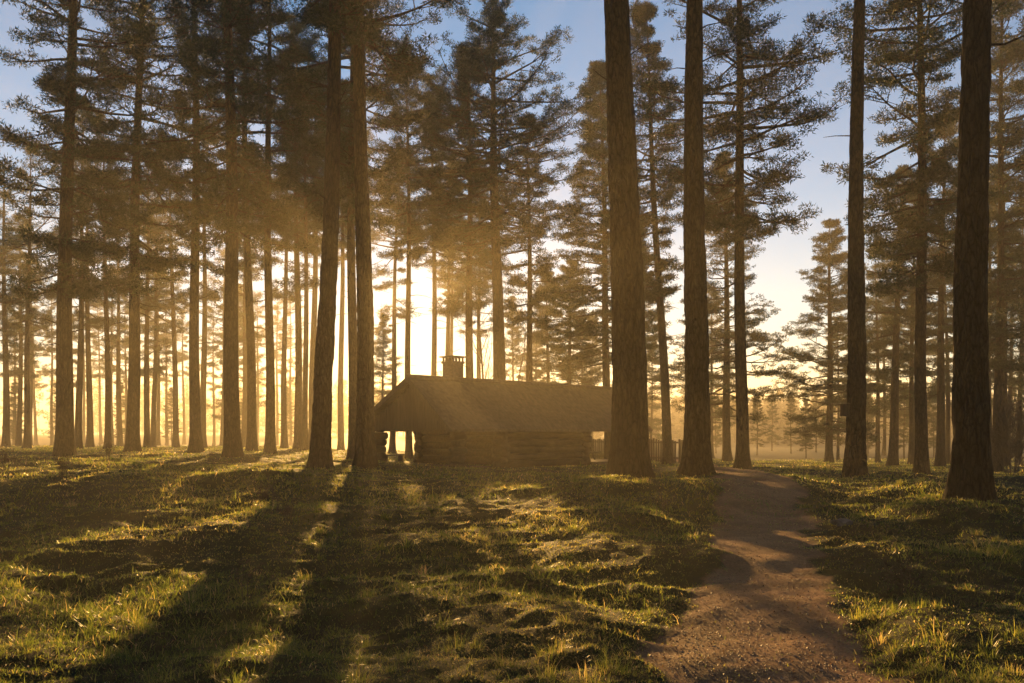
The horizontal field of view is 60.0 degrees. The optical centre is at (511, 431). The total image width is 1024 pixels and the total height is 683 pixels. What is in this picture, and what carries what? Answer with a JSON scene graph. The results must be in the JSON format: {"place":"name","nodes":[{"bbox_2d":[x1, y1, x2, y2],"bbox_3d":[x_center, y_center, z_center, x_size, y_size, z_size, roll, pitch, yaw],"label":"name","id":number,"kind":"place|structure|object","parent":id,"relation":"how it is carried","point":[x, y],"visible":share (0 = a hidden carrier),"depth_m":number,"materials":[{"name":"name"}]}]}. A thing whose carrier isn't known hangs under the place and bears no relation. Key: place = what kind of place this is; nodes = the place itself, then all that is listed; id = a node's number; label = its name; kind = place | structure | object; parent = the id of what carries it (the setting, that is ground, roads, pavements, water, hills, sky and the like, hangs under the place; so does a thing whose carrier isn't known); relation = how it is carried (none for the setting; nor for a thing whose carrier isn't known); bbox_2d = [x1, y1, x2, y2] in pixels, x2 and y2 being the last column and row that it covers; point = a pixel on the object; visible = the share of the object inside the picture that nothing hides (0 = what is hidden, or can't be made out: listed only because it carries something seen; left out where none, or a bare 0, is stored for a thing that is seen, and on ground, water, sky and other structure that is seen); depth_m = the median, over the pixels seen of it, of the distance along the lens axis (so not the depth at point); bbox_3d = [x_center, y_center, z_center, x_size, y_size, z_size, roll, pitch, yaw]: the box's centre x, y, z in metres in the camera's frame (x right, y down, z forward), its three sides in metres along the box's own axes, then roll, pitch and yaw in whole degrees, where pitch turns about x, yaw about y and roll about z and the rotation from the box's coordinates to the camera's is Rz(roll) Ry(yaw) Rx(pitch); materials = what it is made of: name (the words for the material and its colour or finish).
{"place":"outdoors","nodes":[
{"label":"outdoors","id":0,"kind":"place"},
{"bbox_2d":[0,434,1023,682],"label":"ground","id":1,"kind":"structure","parent":0,"point":[412,520],"depth_m":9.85,"materials":[{"name":"green plant"}]},
{"bbox_2d":[10,382,23,441],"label":"pine tree","id":2,"kind":"object","parent":1,"relation":"on","point":[12,400],"visible":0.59,"depth_m":85.78,"materials":[{"name":"green plant"}]},
{"bbox_2d":[0,166,38,361],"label":"pine tree","id":3,"kind":"object","parent":1,"relation":"on","point":[16,301],"visible":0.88,"depth_m":50.53,"materials":[{"name":"green plant"}]},
{"bbox_2d":[0,162,42,446],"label":"pine tree","id":4,"kind":"object","parent":1,"relation":"on","point":[6,412],"visible":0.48,"depth_m":61.78,"materials":[{"name":"green plant"}]},
{"bbox_2d":[0,213,55,445],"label":"pine tree","id":5,"kind":"object","parent":1,"relation":"on","point":[19,372],"visible":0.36,"depth_m":69.93,"materials":[{"name":"green plant"}]},
{"bbox_2d":[8,241,53,444],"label":"pine tree","id":6,"kind":"object","parent":1,"relation":"on","point":[31,381],"visible":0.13,"depth_m":87.86,"materials":[{"name":"green plant"}]},
{"bbox_2d":[12,305,55,444],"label":"pine tree","id":7,"kind":"object","parent":1,"relation":"on","point":[35,385],"visible":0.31,"depth_m":123.88,"materials":[{"name":"green plant"}]},
{"bbox_2d":[0,141,76,448],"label":"pine tree","id":8,"kind":"object","parent":1,"relation":"on","point":[27,316],"visible":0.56,"depth_m":57.86,"materials":[{"name":"green plant"}]},
{"bbox_2d":[37,293,76,444],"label":"pine tree","id":9,"kind":"object","parent":1,"relation":"on","point":[48,370],"visible":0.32,"depth_m":107.78,"materials":[{"name":"green plant"}]},
{"bbox_2d":[35,259,108,408],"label":"pine tree","id":10,"kind":"object","parent":1,"relation":"on","point":[53,350],"visible":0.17,"depth_m":83.97,"materials":[{"name":"green plant"}]},
{"bbox_2d":[20,146,124,447],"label":"pine tree","id":11,"kind":"object","parent":1,"relation":"on","point":[88,322],"visible":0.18,"depth_m":59.71,"materials":[{"name":"green plant"}]},
{"bbox_2d":[33,109,121,448],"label":"pine tree","id":12,"kind":"object","parent":1,"relation":"on","point":[78,406],"visible":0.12,"depth_m":51.99,"materials":[{"name":"green plant"}]},
{"bbox_2d":[73,307,104,444],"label":"pine tree","id":13,"kind":"object","parent":1,"relation":"on","point":[83,410],"visible":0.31,"depth_m":117.91,"materials":[{"name":"green plant"}]},
{"bbox_2d":[57,107,130,449],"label":"pine tree","id":14,"kind":"object","parent":1,"relation":"on","point":[107,296],"visible":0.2,"depth_m":47.83,"materials":[{"name":"green plant"}]},
{"bbox_2d":[0,0,189,456],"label":"pine tree","id":15,"kind":"object","parent":1,"relation":"on","point":[69,97],"visible":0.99,"depth_m":31.72,"materials":[{"name":"green plant"}]},
{"bbox_2d":[84,300,115,443],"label":"pine tree","id":16,"kind":"object","parent":1,"relation":"on","point":[99,401],"visible":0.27,"depth_m":131.85,"materials":[{"name":"green plant"}]},
{"bbox_2d":[90,268,128,445],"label":"pine tree","id":17,"kind":"object","parent":1,"relation":"on","point":[111,329],"visible":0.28,"depth_m":91.93,"materials":[{"name":"green plant"}]},
{"bbox_2d":[95,207,157,446],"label":"pine tree","id":18,"kind":"object","parent":1,"relation":"on","point":[116,339],"visible":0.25,"depth_m":71.86,"materials":[{"name":"green plant"}]},
{"bbox_2d":[61,0,235,452],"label":"pine tree","id":19,"kind":"object","parent":1,"relation":"on","point":[134,288],"visible":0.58,"depth_m":35.76,"materials":[{"name":"green plant"}]},
{"bbox_2d":[121,141,186,447],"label":"pine tree","id":20,"kind":"object","parent":1,"relation":"on","point":[146,439],"visible":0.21,"depth_m":55.88,"materials":[{"name":"green plant"}]},
{"bbox_2d":[123,209,189,446],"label":"pine tree","id":21,"kind":"object","parent":1,"relation":"on","point":[156,369],"visible":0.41,"depth_m":67.88,"materials":[{"name":"green plant"}]},
{"bbox_2d":[140,237,188,444],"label":"pine tree","id":22,"kind":"object","parent":1,"relation":"on","point":[158,439],"visible":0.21,"depth_m":87.79,"materials":[{"name":"green plant"}]},
{"bbox_2d":[140,153,189,447],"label":"pine tree","id":23,"kind":"object","parent":1,"relation":"on","point":[172,307],"visible":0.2,"depth_m":61.80,"materials":[{"name":"green plant"}]},
{"bbox_2d":[149,293,188,444],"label":"pine tree","id":24,"kind":"object","parent":1,"relation":"on","point":[163,379],"visible":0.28,"depth_m":113.92,"materials":[{"name":"green plant"}]},
{"bbox_2d":[160,387,183,444],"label":"pine tree","id":25,"kind":"object","parent":1,"relation":"on","point":[170,399],"visible":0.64,"depth_m":91.78,"materials":[{"name":"green plant"}]},
{"bbox_2d":[162,292,188,444],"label":"pine tree","id":26,"kind":"object","parent":1,"relation":"on","point":[182,371],"visible":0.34,"depth_m":127.88,"materials":[{"name":"brown plant"}]},
{"bbox_2d":[110,0,290,452],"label":"pine tree","id":27,"kind":"object","parent":1,"relation":"on","point":[195,445],"visible":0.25,"depth_m":37.84,"materials":[{"name":"green plant"}]},
{"bbox_2d":[187,306,222,445],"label":"pine tree","id":28,"kind":"object","parent":1,"relation":"on","point":[213,388],"visible":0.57,"depth_m":115.79,"materials":[{"name":"green plant"}]},
{"bbox_2d":[173,115,249,447],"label":"pine tree","id":29,"kind":"object","parent":1,"relation":"on","point":[203,351],"visible":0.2,"depth_m":54.03,"materials":[{"name":"green plant"}]},
{"bbox_2d":[116,0,316,456],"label":"pine tree","id":30,"kind":"object","parent":1,"relation":"on","point":[225,14],"visible":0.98,"depth_m":31.71,"materials":[{"name":"green plant"}]},
{"bbox_2d":[199,246,242,445],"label":"pine tree","id":31,"kind":"object","parent":1,"relation":"on","point":[213,363],"visible":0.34,"depth_m":89.88,"materials":[{"name":"green plant"}]},
{"bbox_2d":[152,1,325,451],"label":"pine tree","id":32,"kind":"object","parent":1,"relation":"on","point":[251,438],"visible":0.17,"depth_m":41.82,"materials":[{"name":"green plant"}]},
{"bbox_2d":[199,200,279,447],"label":"pine tree","id":33,"kind":"object","parent":1,"relation":"on","point":[255,270],"visible":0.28,"depth_m":65.77,"materials":[{"name":"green plant"}]},
{"bbox_2d":[206,283,275,429],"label":"pine tree","id":34,"kind":"object","parent":1,"relation":"on","point":[220,403],"visible":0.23,"depth_m":85.76,"materials":[{"name":"green plant"}]},
{"bbox_2d":[239,290,281,445],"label":"pine tree","id":35,"kind":"object","parent":1,"relation":"on","point":[259,296],"visible":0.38,"depth_m":111.85,"materials":[{"name":"green plant"}]},
{"bbox_2d":[201,0,327,453],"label":"pine tree","id":36,"kind":"object","parent":1,"relation":"on","point":[270,432],"visible":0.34,"depth_m":39.84,"materials":[{"name":"green plant"}]},
{"bbox_2d":[256,288,293,444],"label":"pine tree","id":37,"kind":"object","parent":1,"relation":"on","point":[278,313],"visible":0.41,"depth_m":125.75,"materials":[{"name":"brown plant"}]},
{"bbox_2d":[262,116,320,447],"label":"pine tree","id":38,"kind":"object","parent":1,"relation":"on","point":[285,296],"visible":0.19,"depth_m":57.83,"materials":[{"name":"green plant"}]},
{"bbox_2d":[274,300,309,445],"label":"pine tree","id":39,"kind":"object","parent":1,"relation":"on","point":[290,360],"visible":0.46,"depth_m":117.95,"materials":[{"name":"green plant"}]},
{"bbox_2d":[253,12,348,448],"bbox_3d":[-12.242,-11.591,52.381,7.226,25.969,7.298,0,0,0],"label":"pine tree","id":40,"kind":"object","parent":1,"relation":"on","point":[293,25],"visible":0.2,"depth_m":51.82,"materials":[{"name":"green plant"}]},
{"bbox_2d":[275,90,344,449],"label":"pine tree","id":41,"kind":"object","parent":1,"relation":"on","point":[305,283],"visible":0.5,"depth_m":47.86,"materials":[{"name":"green plant"}]},
{"bbox_2d":[264,57,355,444],"bbox_3d":[-13.185,-11.465,57.485,7.212,25.944,7.399,1,0,0],"label":"pine tree","id":42,"kind":"object","parent":1,"relation":"on","point":[314,291],"visible":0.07,"depth_m":57.87,"materials":[{"name":"brown plant"}]},
{"bbox_2d":[290,0,392,468],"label":"pine tree","id":43,"kind":"object","parent":1,"relation":"on","point":[320,451],"visible":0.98,"depth_m":23.83,"materials":[{"name":"brown plant"}]},
{"bbox_2d":[253,0,442,459],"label":"pine tree","id":44,"kind":"object","parent":1,"relation":"on","point":[347,164],"visible":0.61,"depth_m":35.79,"materials":[{"name":"green plant"}]},
{"bbox_2d":[301,96,394,449],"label":"pine tree","id":45,"kind":"object","parent":1,"relation":"on","point":[341,259],"visible":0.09,"depth_m":61.88,"materials":[{"name":"brown plant"}]},
{"bbox_2d":[277,0,470,467],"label":"pine tree","id":46,"kind":"object","parent":1,"relation":"on","point":[365,455],"visible":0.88,"depth_m":25.78,"materials":[{"name":"brown plant"}]},
{"bbox_2d":[346,153,424,453],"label":"pine tree","id":47,"kind":"object","parent":1,"relation":"on","point":[392,438],"visible":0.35,"depth_m":66.00,"materials":[{"name":"green plant"}]},
{"bbox_2d":[374,316,404,404],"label":"pine tree","id":48,"kind":"object","parent":1,"relation":"on","point":[381,331],"visible":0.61,"depth_m":83.80,"materials":[{"name":"green plant"}]},
{"bbox_2d":[367,34,456,458],"bbox_3d":[-6.312,-10.578,52.122,6.594,25.086,7.255,0,0,0],"label":"pine tree","id":49,"kind":"object","parent":1,"relation":"on","point":[415,253],"visible":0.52,"depth_m":51.78,"materials":[{"name":"green plant"}]},
{"bbox_2d":[376,64,476,375],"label":"pine tree","id":50,"kind":"object","parent":1,"relation":"on","point":[434,263],"visible":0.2,"depth_m":57.89,"materials":[{"name":"green plant"}]},
{"bbox_2d":[424,149,479,362],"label":"pine tree","id":51,"kind":"object","parent":1,"relation":"on","point":[447,346],"visible":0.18,"depth_m":69.95,"materials":[{"name":"green plant"}]},
{"bbox_2d":[427,196,481,360],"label":"pine tree","id":52,"kind":"object","parent":1,"relation":"on","point":[439,285],"visible":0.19,"depth_m":85.91,"materials":[{"name":"green plant"}]},
{"bbox_2d":[402,38,537,377],"bbox_3d":[-2.264,-10.172,50.648,7.860,24.417,7.624,0,0,0],"label":"pine tree","id":53,"kind":"object","parent":1,"relation":"on","point":[469,279],"visible":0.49,"depth_m":49.73,"materials":[{"name":"green plant"}]},
{"bbox_2d":[444,166,510,377],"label":"pine tree","id":54,"kind":"object","parent":1,"relation":"on","point":[482,332],"visible":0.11,"depth_m":75.78,"materials":[{"name":"green plant"}]},
{"bbox_2d":[372,0,598,379],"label":"pine tree","id":55,"kind":"object","parent":1,"relation":"on","point":[496,210],"visible":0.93,"depth_m":47.51,"materials":[{"name":"green plant"}]},
{"bbox_2d":[426,220,547,379],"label":"pine tree","id":56,"kind":"object","parent":1,"relation":"on","point":[481,349],"visible":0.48,"depth_m":59.95,"materials":[{"name":"green plant"}]},
{"bbox_2d":[0,370,1023,443],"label":"distant wood","id":57,"kind":"object","parent":1,"relation":"on","point":[677,429],"visible":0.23,"depth_m":245.24,"materials":[{"name":"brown wood"}]},
{"bbox_2d":[2,449,1023,682],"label":"leaf litter","id":58,"kind":"object","parent":1,"relation":"on","point":[569,597],"visible":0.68,"depth_m":7.31,"materials":[{"name":"brown plant"}]},
{"bbox_2d":[374,355,652,467],"bbox_3d":[0.006,-0.970,46.136,7.075,5.460,15.505,0,0,43],"label":"log cabin","id":59,"kind":"object","parent":1,"relation":"on","point":[453,416],"visible":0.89,"depth_m":42.61,"materials":[{"name":"brown wood"}]},
{"bbox_2d":[490,296,540,380],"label":"pine tree","id":60,"kind":"object","parent":1,"relation":"on","point":[514,329],"visible":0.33,"depth_m":89.45,"materials":[{"name":"green plant"}]},
{"bbox_2d":[482,289,550,380],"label":"pine tree","id":61,"kind":"object","parent":1,"relation":"on","point":[525,350],"visible":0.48,"depth_m":66.64,"materials":[{"name":"green plant"}]},
{"bbox_2d":[473,110,569,382],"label":"pine tree","id":62,"kind":"object","parent":1,"relation":"on","point":[536,298],"visible":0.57,"depth_m":51.85,"materials":[{"name":"green plant"}]},
{"bbox_2d":[516,270,579,384],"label":"pine tree","id":63,"kind":"object","parent":1,"relation":"on","point":[541,342],"visible":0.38,"depth_m":69.67,"materials":[{"name":"green plant"}]},
{"bbox_2d":[533,258,602,385],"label":"pine tree","id":64,"kind":"object","parent":1,"relation":"on","point":[557,350],"visible":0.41,"depth_m":61.52,"materials":[{"name":"green plant"}]},
{"bbox_2d":[529,59,683,458],"bbox_3d":[5.848,-9.905,52.405,9.021,24.128,8.265,0,0,16],"label":"pine tree","id":65,"kind":"object","parent":1,"relation":"on","point":[603,331],"visible":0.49,"depth_m":51.40,"materials":[{"name":"green plant"}]},
{"bbox_2d":[594,0,655,478],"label":"pine tree","id":66,"kind":"object","parent":1,"relation":"on","point":[629,454],"visible":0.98,"depth_m":18.19,"materials":[{"name":"brown plant"}]},
{"bbox_2d":[589,438,680,462],"bbox_3d":[6.955,1.156,52.251,0.208,1.590,7.365,0,0,-41],"label":"slatted fence","id":67,"kind":"object","parent":1,"relation":"on","point":[598,444],"visible":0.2,"depth_m":50.76,"materials":[{"name":"brown wood"}]},
{"bbox_2d":[598,230,683,404],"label":"pine tree","id":68,"kind":"object","parent":1,"relation":"on","point":[671,376],"visible":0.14,"depth_m":65.47,"materials":[{"name":"green plant"}]},
{"bbox_2d":[586,0,719,464],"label":"pine tree","id":69,"kind":"object","parent":1,"relation":"on","point":[644,11],"visible":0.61,"depth_m":43.77,"materials":[{"name":"green plant"}]},
{"bbox_2d":[647,342,672,450],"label":"pine tree","id":70,"kind":"object","parent":1,"relation":"on","point":[651,419],"visible":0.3,"depth_m":91.42,"materials":[{"name":"green plant"}]},
{"bbox_2d":[674,286,735,457],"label":"pine tree","id":71,"kind":"object","parent":1,"relation":"on","point":[712,416],"visible":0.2,"depth_m":77.88,"materials":[{"name":"green plant"}]},
{"bbox_2d":[669,0,745,476],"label":"pine tree","id":72,"kind":"object","parent":1,"relation":"on","point":[696,457],"visible":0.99,"depth_m":20.28,"materials":[{"name":"brown plant"}]},
{"bbox_2d":[666,150,803,460],"bbox_3d":[13.496,-7.669,55.193,8.772,19.721,9.960,0,0,0],"label":"pine tree","id":73,"kind":"object","parent":1,"relation":"on","point":[728,338],"visible":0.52,"depth_m":54.54,"materials":[{"name":"green plant"}]},
{"bbox_2d":[633,0,870,468],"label":"pine tree","id":74,"kind":"object","parent":1,"relation":"on","point":[742,29],"visible":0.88,"depth_m":32.47,"materials":[{"name":"green plant"}]},
{"bbox_2d":[749,396,769,454],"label":"pine tree","id":75,"kind":"object","parent":1,"relation":"on","point":[755,411],"visible":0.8,"depth_m":85.90,"materials":[{"name":"green plant"}]},
{"bbox_2d":[761,393,781,450],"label":"pine tree","id":76,"kind":"object","parent":1,"relation":"on","point":[771,411],"visible":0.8,"depth_m":103.79,"materials":[{"name":"green plant"}]},
{"bbox_2d":[778,398,801,453],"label":"pine tree","id":77,"kind":"object","parent":1,"relation":"on","point":[790,423],"visible":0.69,"depth_m":91.88,"materials":[{"name":"green plant"}]},
{"bbox_2d":[794,395,817,457],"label":"pine tree","id":78,"kind":"object","parent":1,"relation":"on","point":[805,443],"visible":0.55,"depth_m":77.95,"materials":[{"name":"green plant"}]},
{"bbox_2d":[814,314,846,459],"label":"pine tree","id":79,"kind":"object","parent":1,"relation":"on","point":[838,437],"visible":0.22,"depth_m":71.81,"materials":[{"name":"green plant"}]},
{"bbox_2d":[770,218,907,462],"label":"pine tree","id":80,"kind":"object","parent":1,"relation":"on","point":[826,258],"visible":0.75,"depth_m":59.46,"materials":[{"name":"green plant"}]},
{"bbox_2d":[823,0,900,477],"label":"pine tree","id":81,"kind":"object","parent":1,"relation":"on","point":[855,458],"visible":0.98,"depth_m":24.41,"materials":[{"name":"brown plant"}]},
{"bbox_2d":[838,245,908,461],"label":"pine tree","id":82,"kind":"object","parent":1,"relation":"on","point":[869,380],"visible":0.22,"depth_m":65.80,"materials":[{"name":"green plant"}]},
{"bbox_2d":[866,295,908,455],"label":"pine tree","id":83,"kind":"object","parent":1,"relation":"on","point":[884,425],"visible":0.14,"depth_m":83.80,"materials":[{"name":"green plant"}]},
{"bbox_2d":[839,163,952,465],"bbox_3d":[21.756,-6.491,49.746,6.465,17.555,4.862,2,0,0],"label":"pine tree","id":84,"kind":"object","parent":1,"relation":"on","point":[897,311],"visible":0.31,"depth_m":49.84,"materials":[{"name":"green plant"}]},
{"bbox_2d":[899,389,914,458],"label":"pine tree","id":85,"kind":"object","parent":1,"relation":"on","point":[903,436],"visible":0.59,"depth_m":73.90,"materials":[{"name":"green plant"}]},
{"bbox_2d":[867,200,952,463],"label":"pine tree","id":86,"kind":"object","parent":1,"relation":"on","point":[948,380],"visible":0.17,"depth_m":57.78,"materials":[{"name":"green plant"}]},
{"bbox_2d":[802,0,1023,474],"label":"pine tree","id":87,"kind":"object","parent":1,"relation":"on","point":[930,212],"visible":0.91,"depth_m":31.78,"materials":[{"name":"green plant"}]},
{"bbox_2d":[884,305,950,445],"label":"pine tree","id":88,"kind":"object","parent":1,"relation":"on","point":[929,403],"visible":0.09,"depth_m":77.81,"materials":[{"name":"green plant"}]},
{"bbox_2d":[877,117,990,465],"bbox_3d":[23.143,-7.494,48.050,5.352,19.473,5.497,0,0,41],"label":"pine tree","id":89,"kind":"object","parent":1,"relation":"on","point":[941,351],"visible":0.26,"depth_m":47.82,"materials":[{"name":"green plant"}]},
{"bbox_2d":[926,236,953,463],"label":"pine tree","id":90,"kind":"object","parent":1,"relation":"on","point":[947,432],"visible":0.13,"depth_m":61.89,"materials":[{"name":"green plant"}]},
{"bbox_2d":[904,0,1023,470],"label":"pine tree","id":91,"kind":"object","parent":1,"relation":"on","point":[999,333],"visible":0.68,"depth_m":39.58,"materials":[{"name":"green plant"}]},
{"bbox_2d":[908,0,1023,501],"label":"pine tree","id":92,"kind":"object","parent":1,"relation":"on","point":[970,474],"visible":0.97,"depth_m":14.35,"materials":[{"name":"brown plant"}]},
{"bbox_2d":[929,181,1023,454],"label":"pine tree","id":93,"kind":"object","parent":1,"relation":"on","point":[1009,377],"visible":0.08,"depth_m":53.83,"materials":[{"name":"green plant"}]},
{"bbox_2d":[948,33,1023,465],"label":"pine tree","id":94,"kind":"object","parent":1,"relation":"on","point":[1015,302],"visible":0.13,"depth_m":45.81,"materials":[{"name":"green plant"}]},
{"bbox_2d":[988,40,1023,351],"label":"pine tree","id":95,"kind":"object","parent":1,"relation":"on","point":[1012,249],"visible":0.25,"depth_m":44.63,"materials":[{"name":"green plant"}]},
{"bbox_2d":[990,389,1023,475],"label":"bare shrub","id":96,"kind":"object","parent":1,"relation":"on","point":[1003,430],"visible":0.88,"depth_m":33.95,"materials":[{"name":"brown plant"}]},
{"bbox_2d":[991,194,1023,465],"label":"pine tree","id":97,"kind":"object","parent":1,"relation":"on","point":[1009,383],"visible":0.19,"depth_m":57.96,"materials":[{"name":"green plant"}]},
{"bbox_2d":[991,230,1023,461],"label":"pine tree","id":98,"kind":"object","parent":1,"relation":"on","point":[1010,353],"visible":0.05,"depth_m":65.80,"materials":[{"name":"green plant"}]},
{"bbox_2d":[0,0,1023,433],"label":"sky","id":99,"kind":"structure","parent":0,"point":[776,268],"materials":[{"name":"blue"}]},
{"bbox_2d":[632,455,912,682],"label":"path","id":100,"kind":"structure","parent":0,"point":[782,498],"depth_m":7.65,"materials":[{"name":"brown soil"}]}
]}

